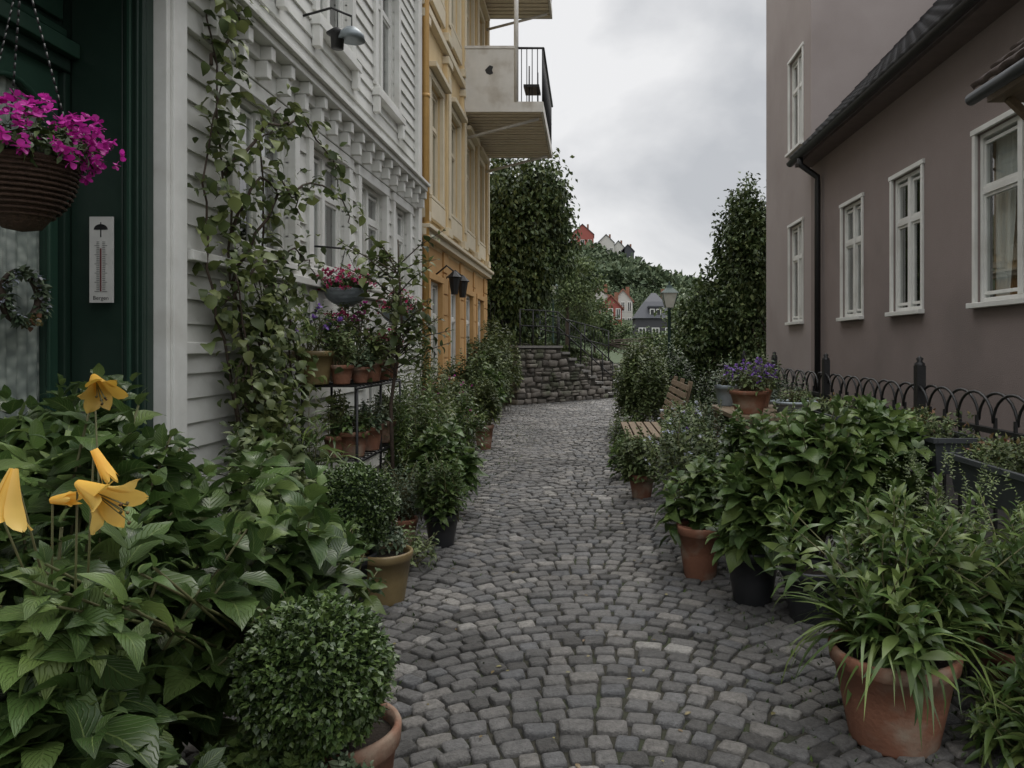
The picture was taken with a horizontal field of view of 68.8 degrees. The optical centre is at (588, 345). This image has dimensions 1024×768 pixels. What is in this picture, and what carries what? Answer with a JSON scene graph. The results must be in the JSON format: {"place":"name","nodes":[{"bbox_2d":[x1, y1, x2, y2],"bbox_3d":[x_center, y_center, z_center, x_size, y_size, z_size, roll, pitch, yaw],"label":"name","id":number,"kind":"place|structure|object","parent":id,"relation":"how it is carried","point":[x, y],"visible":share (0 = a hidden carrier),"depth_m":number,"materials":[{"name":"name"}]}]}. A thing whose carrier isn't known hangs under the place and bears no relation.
{"place":"outdoors","nodes":[
{"label":"outdoors","id":0,"kind":"place"},
{"bbox_2d":[429,0,485,420],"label":"walls","id":1,"kind":"structure","parent":0,"point":[435,53],"depth_m":13.13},
{"bbox_2d":[429,68,444,209],"bbox_3d":[-2.420,-3.152,11.550,0.180,1.895,1.140,0,0,0],"label":"window frame","id":2,"kind":"object","parent":1,"relation":"attached to","point":[433,81],"visible":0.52,"depth_m":11.94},
{"bbox_2d":[429,271,444,387],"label":"window frame","id":3,"kind":"object","parent":1,"relation":"attached to","point":[437,278],"visible":0.31,"depth_m":11.96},
{"bbox_2d":[436,265,468,297],"bbox_3d":[-2.194,-1.032,11.975,0.428,0.463,0.990,0,0,0],"label":"wall lamp","id":4,"kind":"object","parent":1,"relation":"attached to","point":[458,281],"visible":0.95,"depth_m":11.59,"materials":[{"name":"black metal"}]},
{"bbox_2d":[447,281,460,381],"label":"window frame","id":5,"kind":"object","parent":1,"relation":"attached to","point":[451,320],"visible":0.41,"depth_m":13.55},
{"bbox_2d":[452,107,461,225],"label":"window frame","id":6,"kind":"object","parent":1,"relation":"attached to","point":[455,118],"visible":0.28,"depth_m":13.59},
{"bbox_2d":[422,0,493,391],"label":"trim","id":7,"kind":"structure","parent":1,"relation":"attached to","point":[447,42],"depth_m":13.29,"materials":[{"name":"wood"}]},
{"bbox_2d":[422,0,429,393],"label":"downpipe","id":8,"kind":"object","parent":7,"relation":"attached to","point":[425,105],"visible":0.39,"depth_m":10.43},
{"bbox_2d":[463,289,474,367],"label":"window frame","id":9,"kind":"object","parent":1,"relation":"attached to","point":[472,295],"visible":0.38,"depth_m":15.15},
{"bbox_2d":[467,134,474,237],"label":"window frame","id":10,"kind":"object","parent":1,"relation":"attached to","point":[472,147],"visible":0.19,"depth_m":15.20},
{"bbox_2d":[460,0,552,172],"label":"balcony","id":11,"kind":"structure","parent":1,"relation":"attached to","point":[503,122],"depth_m":13.89,"materials":[{"name":"concrete"}]},
{"bbox_2d":[485,0,551,30],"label":"balcony","id":12,"kind":"structure","parent":1,"relation":"attached to","point":[527,9],"depth_m":16.96,"materials":[{"name":"brown wood"}]},
{"bbox_2d":[500,309,615,404],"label":"stone steps","id":13,"kind":"structure","parent":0,"point":[551,374],"depth_m":19.38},
{"bbox_2d":[176,364,1023,767],"bbox_3d":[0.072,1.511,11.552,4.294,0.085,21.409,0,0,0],"label":"cobblestone path","id":14,"kind":"structure","parent":0,"point":[544,471],"depth_m":3.71,"materials":[{"name":"stone"}]},
{"bbox_2d":[0,374,148,670],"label":"yellow lily","id":15,"kind":"object","parent":14,"relation":"on","point":[106,502],"visible":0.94,"depth_m":1.44,"materials":[{"name":"yellow petal"},{"name":"green leaf"},{"name":"green stem"}]},
{"bbox_2d":[0,363,368,767],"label":"hydrangea bush","id":16,"kind":"object","parent":14,"relation":"on","point":[46,452],"visible":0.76,"depth_m":2.10,"materials":[{"name":"green plant"}]},
{"bbox_2d":[0,517,386,767],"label":"hydrangea bush","id":17,"kind":"object","parent":14,"relation":"on","point":[43,653],"visible":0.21,"depth_m":1.48,"materials":[{"name":"green plant"}]},
{"bbox_2d":[189,421,329,571],"bbox_3d":[-1.752,0.943,3.888,0.856,1.118,0.795,0,0,0],"label":"broadleaf perennial","id":18,"kind":"object","parent":14,"relation":"on","point":[287,451],"visible":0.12,"depth_m":3.87,"materials":[{"name":"green plant"}]},
{"bbox_2d":[189,729,373,767],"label":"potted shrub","id":19,"kind":"object","parent":14,"relation":"on","point":[239,753],"visible":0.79,"depth_m":1.89,"materials":[{"name":"green plant"}]},
{"bbox_2d":[247,384,363,561],"bbox_3d":[-1.976,0.887,5.193,1.026,1.283,0.983,0,0,0],"label":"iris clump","id":20,"kind":"object","parent":14,"relation":"on","point":[314,440],"visible":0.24,"depth_m":5.14,"materials":[{"name":"green plant"}]},
{"bbox_2d":[226,588,401,767],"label":"boxwood ball","id":21,"kind":"object","parent":14,"relation":"on","point":[315,673],"visible":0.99,"depth_m":1.92,"materials":[{"name":"plant"}]},
{"bbox_2d":[243,0,404,472],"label":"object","id":22,"kind":"object","parent":14,"relation":"on","point":[331,160],"visible":0.05,"depth_m":7.30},
{"bbox_2d":[0,0,152,458],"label":"doorway","id":23,"kind":"structure","parent":22,"relation":"attached to","point":[100,54],"depth_m":4.01,"materials":[{"name":"green paint"}]},
{"bbox_2d":[0,41,57,418],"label":"door","id":24,"kind":"structure","parent":23,"relation":"in","point":[19,362],"depth_m":3.81,"materials":[{"name":"glass"}]},
{"bbox_2d":[0,264,53,331],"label":"door wreath","id":25,"kind":"object","parent":24,"relation":"attached to","point":[39,311],"depth_m":3.64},
{"bbox_2d":[0,0,125,231],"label":"hanging flower basket","id":26,"kind":"object","parent":23,"relation":"hanging from","point":[38,184],"visible":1,"depth_m":2.56,"materials":[{"name":"wicker"}]},
{"bbox_2d":[89,217,113,302],"bbox_3d":[-2.610,-0.460,3.976,0.124,0.460,0.016,0,0,0],"label":"thermometer","id":27,"kind":"object","parent":23,"relation":"attached to","point":[101,259],"visible":1,"depth_m":3.97,"materials":[{"name":"white ceramic"}]},
{"bbox_2d":[240,119,272,248],"bbox_3d":[-2.708,-1.200,5.475,0.385,1.100,0.950,0,0,0],"label":"window interior","id":28,"kind":"object","parent":22,"relation":"attached to","point":[267,193],"depth_m":5.95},
{"bbox_2d":[226,64,301,270],"bbox_3d":[-2.420,-1.228,5.475,0.180,1.245,1.190,0,0,0],"label":"window frame","id":29,"kind":"object","parent":22,"relation":"attached to","point":[259,94],"visible":0.36,"depth_m":5.46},
{"bbox_2d":[187,0,365,473],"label":"climbing vine","id":30,"kind":"object","parent":22,"relation":"attached to","point":[260,402],"visible":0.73,"depth_m":4.82,"materials":[{"name":"green plant"}]},
{"bbox_2d":[153,0,430,465],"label":"trim","id":31,"kind":"structure","parent":22,"relation":"attached to","point":[276,62],"depth_m":4.54,"materials":[{"name":"white paint"}]},
{"bbox_2d":[187,0,414,516],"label":"clapboard walls","id":32,"kind":"structure","parent":22,"relation":"attached to","point":[207,391],"depth_m":4.97,"materials":[{"name":"white paint"}]},
{"bbox_2d":[303,7,364,50],"bbox_3d":[-2.136,-2.654,6.200,0.532,0.349,0.220,0,0,0],"label":"wall lantern","id":33,"kind":"object","parent":32,"relation":"attached to","point":[348,35],"depth_m":6.17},
{"bbox_2d":[314,245,376,306],"bbox_3d":[-2.137,-0.607,6.492,0.526,0.543,0.508,0,0,0],"label":"wall flower basket","id":34,"kind":"object","parent":32,"relation":"attached to","point":[339,288],"depth_m":6.39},
{"bbox_2d":[314,164,331,271],"bbox_3d":[-2.708,-1.200,6.825,0.385,1.100,0.950,0,0,0],"label":"window interior","id":35,"kind":"object","parent":22,"relation":"attached to","point":[328,223],"depth_m":7.30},
{"bbox_2d":[304,125,353,280],"bbox_3d":[-2.420,-1.228,6.825,0.180,1.245,1.190,0,0,0],"label":"window frame","id":36,"kind":"object","parent":22,"relation":"attached to","point":[313,156],"visible":0.46,"depth_m":6.79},
{"bbox_2d":[311,0,356,58],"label":"window frame","id":37,"kind":"object","parent":22,"relation":"attached to","point":[316,5],"visible":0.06,"depth_m":7.36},
{"bbox_2d":[354,165,389,292],"bbox_3d":[-2.420,-1.228,8.175,0.180,1.245,1.190,0,0,0],"label":"window frame","id":38,"kind":"object","parent":22,"relation":"attached to","point":[364,194],"visible":0.5,"depth_m":8.20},
{"bbox_2d":[372,0,401,114],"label":"window frame","id":39,"kind":"object","parent":22,"relation":"attached to","point":[380,17],"visible":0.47,"depth_m":9.14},
{"bbox_2d":[390,192,412,299],"bbox_3d":[-2.420,-1.228,9.425,0.180,1.245,0.990,0,0,0],"label":"window frame","id":40,"kind":"object","parent":22,"relation":"attached to","point":[400,203],"visible":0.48,"depth_m":9.72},
{"bbox_2d":[301,378,401,484],"bbox_3d":[-1.990,0.905,6.350,0.442,1.190,1.340,0,0,0],"label":"iron plant stand","id":41,"kind":"object","parent":14,"relation":"on","point":[356,386],"visible":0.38,"depth_m":6.09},
{"bbox_2d":[285,301,343,384],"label":"potted plant","id":42,"kind":"object","parent":41,"relation":"on","point":[324,363],"visible":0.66,"depth_m":5.70,"materials":[{"name":"green plant"}]},
{"bbox_2d":[317,389,353,457],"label":"potted plant","id":43,"kind":"object","parent":41,"relation":"on","point":[335,414],"visible":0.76,"depth_m":5.77,"materials":[{"name":"green plant"}]},
{"bbox_2d":[323,325,359,383],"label":"potted plant","id":44,"kind":"object","parent":41,"relation":"on","point":[344,376],"visible":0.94,"depth_m":5.75,"materials":[{"name":"green plant"}]},
{"bbox_2d":[329,408,375,457],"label":"potted plant","id":45,"kind":"object","parent":41,"relation":"on","point":[347,433],"visible":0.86,"depth_m":5.75,"materials":[{"name":"green plant"}]},
{"bbox_2d":[346,342,377,382],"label":"potted plant","id":46,"kind":"object","parent":41,"relation":"on","point":[361,371],"visible":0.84,"depth_m":5.94,"materials":[{"name":"green plant"}]},
{"bbox_2d":[355,398,392,450],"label":"potted plant","id":47,"kind":"object","parent":41,"relation":"on","point":[373,443],"visible":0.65,"depth_m":6.14,"materials":[{"name":"green plant"}]},
{"bbox_2d":[322,461,402,606],"bbox_3d":[-1.371,1.088,4.338,0.534,0.824,0.557,0,0,0],"label":"boxwood ball","id":48,"kind":"object","parent":14,"relation":"on","point":[366,494],"visible":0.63,"depth_m":4.23,"materials":[{"name":"plant"}]},
{"bbox_2d":[361,523,412,606],"bbox_3d":[-1.190,1.276,4.361,0.316,0.448,0.338,0,0,0],"label":"ochre pot with herbs","id":49,"kind":"object","parent":14,"relation":"on","point":[391,560],"visible":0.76,"depth_m":4.27,"materials":[{"name":"ceramic"}]},
{"bbox_2d":[336,229,453,486],"bbox_3d":[-1.630,0.247,6.328,0.942,2.508,0.910,0,0,0],"label":"young tree","id":50,"kind":"object","parent":14,"relation":"on","point":[399,310],"visible":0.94,"depth_m":6.25,"materials":[{"name":"green plant"}]},
{"bbox_2d":[366,521,439,569],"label":"fern","id":51,"kind":"object","parent":14,"relation":"on","point":[419,549],"visible":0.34,"depth_m":4.98,"materials":[{"name":"green plant"}]},
{"bbox_2d":[381,448,431,544],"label":"terracotta pot shrub","id":52,"kind":"object","parent":14,"relation":"on","point":[405,517],"visible":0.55,"depth_m":5.61,"materials":[{"name":"green plant"}]},
{"bbox_2d":[378,368,454,509],"bbox_3d":[-1.597,0.879,6.892,0.723,1.352,0.765,0,0,-24],"label":"tall perennial","id":53,"kind":"object","parent":14,"relation":"on","point":[401,437],"visible":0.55,"depth_m":6.81,"materials":[{"name":"green plant"}]},
{"bbox_2d":[382,331,456,483],"bbox_3d":[-1.816,0.666,7.895,0.874,1.673,0.911,0,0,0],"label":"tall perennial","id":54,"kind":"object","parent":14,"relation":"on","point":[435,377],"visible":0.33,"depth_m":7.80,"materials":[{"name":"green plant"}]},
{"bbox_2d":[409,446,468,548],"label":"dark pot shrub","id":55,"kind":"object","parent":14,"relation":"on","point":[442,520],"visible":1,"depth_m":5.46,"materials":[{"name":"green plant"}]},
{"bbox_2d":[400,419,488,514],"bbox_3d":[-1.294,1.081,6.549,0.778,0.841,0.730,0,0,38],"label":"leafy perennial","id":56,"kind":"object","parent":14,"relation":"on","point":[427,444],"visible":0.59,"depth_m":6.49,"materials":[{"name":"green plant"}]},
{"bbox_2d":[433,386,490,467],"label":"tall perennial","id":57,"kind":"object","parent":14,"relation":"on","point":[463,422],"visible":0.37,"depth_m":8.60,"materials":[{"name":"green plant"}]},
{"bbox_2d":[442,348,493,438],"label":"shrub","id":58,"kind":"object","parent":14,"relation":"on","point":[465,373],"visible":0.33,"depth_m":11.77,"materials":[{"name":"green plant"}]},
{"bbox_2d":[465,375,502,449],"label":"potted shrub","id":59,"kind":"object","parent":14,"relation":"on","point":[490,403],"visible":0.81,"depth_m":10.62,"materials":[{"name":"green plant"}]},
{"bbox_2d":[464,351,507,423],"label":"shrub","id":60,"kind":"object","parent":14,"relation":"on","point":[501,393],"visible":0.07,"depth_m":13.37,"materials":[{"name":"green plant"}]},
{"bbox_2d":[466,320,514,417],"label":"shrub","id":61,"kind":"object","parent":14,"relation":"on","point":[495,359],"visible":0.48,"depth_m":15.09,"materials":[{"name":"green plant"}]},
{"bbox_2d":[481,315,523,410],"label":"shrub","id":62,"kind":"object","parent":14,"relation":"on","point":[516,373],"visible":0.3,"depth_m":16.80,"materials":[{"name":"green plant"}]},
{"bbox_2d":[486,148,586,345],"bbox_3d":[-2.186,-2.181,20.774,4.289,7.378,3.570,0,0,0],"label":"weeping tree","id":63,"kind":"object","parent":14,"relation":"on","point":[531,240],"visible":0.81,"depth_m":19.79,"materials":[{"name":"green plant"}]},
{"bbox_2d":[509,340,611,391],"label":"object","id":64,"kind":"object","parent":14,"relation":"on","point":[596,359],"visible":0.06,"depth_m":22.22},
{"bbox_2d":[488,332,594,367],"bbox_3d":[-1.636,0.499,19.823,0.265,2.058,5.397,0,0,43],"label":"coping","id":65,"kind":"object","parent":64,"relation":"attached to","point":[573,352],"depth_m":20.79,"materials":[{"name":"grey stone"}]},
{"bbox_2d":[511,342,617,391],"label":"stone retaining wall","id":66,"kind":"structure","parent":14,"relation":"on","point":[598,373],"depth_m":22.12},
{"bbox_2d":[486,300,608,360],"bbox_3d":[-1.570,-0.433,20.437,0.039,1.866,6.369,0,0,43],"label":"metal railing","id":67,"kind":"object","parent":66,"relation":"on","point":[559,333],"visible":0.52,"depth_m":21.30,"materials":[{"name":"black metal"}]},
{"bbox_2d":[536,299,667,359],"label":"roadside tree","id":68,"kind":"object","parent":14,"relation":"on","point":[619,342],"visible":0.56,"depth_m":51.91,"materials":[{"name":"green plant"}]},
{"bbox_2d":[225,424,999,767],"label":"joint weeds","id":69,"kind":"object","parent":14,"relation":"on","point":[659,596],"visible":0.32,"depth_m":3.94,"materials":[{"name":"green plant"}]},
{"bbox_2d":[617,423,659,499],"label":"potted shrub","id":70,"kind":"object","parent":14,"relation":"on","point":[636,463],"visible":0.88,"depth_m":7.21,"materials":[{"name":"green plant"}]},
{"bbox_2d":[609,335,670,421],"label":"tall shrub","id":71,"kind":"object","parent":14,"relation":"on","point":[642,347],"visible":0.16,"depth_m":12.51,"materials":[{"name":"green plant"}]},
{"bbox_2d":[612,340,671,444],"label":"tall shrub","id":72,"kind":"object","parent":14,"relation":"on","point":[630,382],"visible":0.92,"depth_m":11.07,"materials":[{"name":"green plant"}]},
{"bbox_2d":[621,376,692,473],"bbox_3d":[0.792,0.950,9.000,0.743,1.110,1.600,0,0,0],"label":"wooden bench","id":73,"kind":"object","parent":14,"relation":"on","point":[678,392],"visible":0.53,"depth_m":8.97,"materials":[{"name":"brown wood"}]},
{"bbox_2d":[648,336,695,423],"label":"tall shrub","id":74,"kind":"object","parent":14,"relation":"on","point":[678,368],"visible":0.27,"depth_m":13.41,"materials":[{"name":"green plant"}]},
{"bbox_2d":[644,391,732,569],"bbox_3d":[0.823,0.928,5.529,0.778,1.143,1.564,0,0,0],"label":"blue flower shrub","id":75,"kind":"object","parent":14,"relation":"on","point":[687,453],"visible":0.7,"depth_m":5.83,"materials":[{"name":"green plant"}]},
{"bbox_2d":[653,453,727,581],"bbox_3d":[0.728,1.111,4.948,0.631,0.778,0.549,0,0,-31],"label":"leafy potted shrub","id":76,"kind":"object","parent":14,"relation":"on","point":[698,500],"visible":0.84,"depth_m":4.79,"materials":[{"name":"green plant"}]},
{"bbox_2d":[657,399,727,508],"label":"shrub","id":77,"kind":"object","parent":14,"relation":"on","point":[709,425],"visible":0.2,"depth_m":6.54,"materials":[{"name":"green plant"}]},
{"bbox_2d":[656,171,765,409],"bbox_3d":[3.577,-1.067,17.204,3.932,6.096,2.725,0,0,26],"label":"ivy clad tree","id":78,"kind":"object","parent":14,"relation":"on","point":[725,314],"visible":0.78,"depth_m":16.69,"materials":[{"name":"green plant"}]},
{"bbox_2d":[694,352,748,432],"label":"shrub","id":79,"kind":"object","parent":14,"relation":"on","point":[707,389],"visible":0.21,"depth_m":9.37,"materials":[{"name":"green plant"}]},
{"bbox_2d":[701,404,785,484],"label":"leafy shrub","id":80,"kind":"object","parent":14,"relation":"on","point":[734,437],"visible":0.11,"depth_m":5.41,"materials":[{"name":"green plant"}]},
{"bbox_2d":[711,405,820,437],"bbox_3d":[1.575,1.040,6.700,0.750,0.920,1.200,0,0,0],"label":"wooden planter table","id":81,"kind":"object","parent":14,"relation":"on","point":[727,411],"visible":0.06,"depth_m":6.55,"materials":[{"name":"brown wood"}]},
{"bbox_2d":[712,366,738,405],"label":"zinc pot plant","id":82,"kind":"object","parent":81,"relation":"on","point":[723,394],"visible":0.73,"depth_m":7.08,"materials":[{"name":"grey plant"}]},
{"bbox_2d":[723,357,777,414],"bbox_3d":[1.389,0.339,6.357,0.452,0.483,0.440,0,0,28],"label":"purple flower pot","id":83,"kind":"object","parent":81,"relation":"on","point":[748,398],"visible":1,"depth_m":6.25,"materials":[{"name":"ceramic"}]},
{"bbox_2d":[770,387,817,413],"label":"shallow bowl plant","id":84,"kind":"object","parent":81,"relation":"on","point":[785,401],"visible":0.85,"depth_m":6.38,"materials":[{"name":"green plant"}]},
{"bbox_2d":[780,557,843,626],"bbox_3d":[1.220,1.350,4.050,0.347,0.300,0.347,0,0,0],"label":"dark plant pot","id":85,"kind":"object","parent":14,"relation":"on","point":[796,609],"visible":0.4,"depth_m":3.94,"materials":[{"name":"plastic"}]},
{"bbox_2d":[703,391,935,606],"bbox_3d":[1.420,0.882,4.347,1.495,1.235,0.898,0,0,-15],"label":"hydrangea bush","id":86,"kind":"object","parent":14,"relation":"on","point":[827,470],"visible":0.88,"depth_m":4.22,"materials":[{"name":"green plant"}]},
{"bbox_2d":[737,351,1023,568],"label":"iron hoop fence","id":87,"kind":"object","parent":14,"relation":"on","point":[919,386],"visible":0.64,"depth_m":5.13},
{"bbox_2d":[899,405,986,473],"bbox_3d":[2.147,0.559,4.675,0.358,0.363,0.874,0,0,0],"label":"fence planter box","id":88,"kind":"object","parent":87,"relation":"attached to","point":[946,435],"visible":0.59,"depth_m":4.34,"materials":[{"name":"metal"}]},
{"bbox_2d":[944,430,1023,514],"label":"fence planter box","id":89,"kind":"object","parent":87,"relation":"attached to","point":[970,462],"visible":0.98,"depth_m":3.72,"materials":[{"name":"plastic"}]},
{"bbox_2d":[756,437,1023,759],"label":"potted lily","id":90,"kind":"object","parent":14,"relation":"on","point":[899,673],"visible":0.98,"depth_m":2.81,"materials":[{"name":"plant"}]},
{"bbox_2d":[884,481,1023,720],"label":"potted lily","id":91,"kind":"object","parent":14,"relation":"on","point":[1015,652],"visible":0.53,"depth_m":2.91,"materials":[{"name":"plant"}]},
{"bbox_2d":[952,658,1023,767],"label":"ground cover","id":92,"kind":"object","parent":14,"relation":"on","point":[989,728],"visible":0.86,"depth_m":2.65,"materials":[{"name":"green plant"}]},
{"bbox_2d":[490,0,765,280],"label":"sky","id":93,"kind":"structure","parent":0,"point":[659,106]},
{"bbox_2d":[536,307,730,363],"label":"hill","id":94,"kind":"structure","parent":0,"point":[614,357],"depth_m":85.14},
{"bbox_2d":[511,239,705,346],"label":"hillside forest","id":95,"kind":"object","parent":94,"relation":"on","point":[640,278],"visible":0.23,"depth_m":161.21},
{"bbox_2d":[631,289,667,319],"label":"roof","id":96,"kind":"structure","parent":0,"point":[652,303],"depth_m":100.78,"materials":[{"name":"grey stone"}]},
{"bbox_2d":[766,0,936,403],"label":"walls","id":97,"kind":"structure","parent":0,"point":[849,45],"depth_m":12.11,"materials":[{"name":"paint"}]},
{"bbox_2d":[785,217,803,324],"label":"window frame","id":98,"kind":"object","parent":97,"relation":"attached to","point":[799,257],"visible":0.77,"depth_m":12.67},
{"bbox_2d":[785,41,803,157],"bbox_3d":[3.522,-4.117,12.550,0.180,1.665,0.940,0,0,0],"label":"window frame","id":99,"kind":"object","parent":97,"relation":"attached to","point":[798,90],"visible":0.73,"depth_m":12.61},
{"bbox_2d":[811,0,1023,531],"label":"walls","id":100,"kind":"structure","parent":0,"point":[933,119],"depth_m":7.56,"materials":[{"name":"paint"}]},
{"bbox_2d":[836,192,863,320],"bbox_3d":[3.515,-1.143,9.875,0.170,1.615,0.890,0,0,0],"label":"window frame","id":101,"kind":"object","parent":100,"relation":"attached to","point":[856,242],"visible":0.8,"depth_m":9.89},
{"bbox_2d":[789,0,962,158],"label":"roof tiles","id":102,"kind":"object","parent":100,"relation":"attached to","point":[935,14],"visible":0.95,"depth_m":9.00,"materials":[{"name":"stone"}]},
{"bbox_2d":[786,0,980,400],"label":"gutter and downpipe","id":103,"kind":"object","parent":100,"relation":"attached to","point":[948,21],"visible":0.9,"depth_m":9.76,"materials":[{"name":"black metal"}]},
{"bbox_2d":[885,158,924,316],"bbox_3d":[3.515,-1.143,8.175,0.170,1.615,0.890,0,0,0],"label":"window frame","id":104,"kind":"object","parent":100,"relation":"attached to","point":[912,219],"visible":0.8,"depth_m":8.19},
{"bbox_2d":[795,0,1019,167],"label":"eave board","id":105,"kind":"object","parent":100,"relation":"attached to","point":[977,19],"visible":0.67,"depth_m":7.56,"materials":[{"name":"wood"}]},
{"bbox_2d":[903,179,919,306],"bbox_3d":[3.803,-1.140,8.175,0.395,1.520,0.750,0,0,0],"label":"window interior","id":106,"kind":"object","parent":100,"relation":"attached to","point":[918,243],"depth_m":8.55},
{"bbox_2d":[965,38,1023,119],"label":"tiled porch hood","id":107,"kind":"object","parent":100,"relation":"attached to","point":[1005,84],"visible":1,"depth_m":5.28,"materials":[{"name":"brown tile"}]},
{"bbox_2d":[966,103,1023,308],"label":"window frame","id":108,"kind":"object","parent":100,"relation":"attached to","point":[988,189],"visible":0.98,"depth_m":6.57,"materials":[{"name":"wood"}]},
{"bbox_2d":[990,128,1016,296],"bbox_3d":[3.803,-1.140,6.075,0.395,1.520,1.250,0,0,0],"label":"window interior","id":109,"kind":"object","parent":100,"relation":"attached to","point":[1005,150],"depth_m":6.53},
{"label":"far path","id":110,"kind":"structure","parent":0,"visible":0},
{"bbox_2d":[544,251,614,345],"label":"birch tree","id":111,"kind":"object","parent":110,"relation":"on","point":[577,300],"visible":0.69,"depth_m":44.24,"materials":[{"name":"green plant"}]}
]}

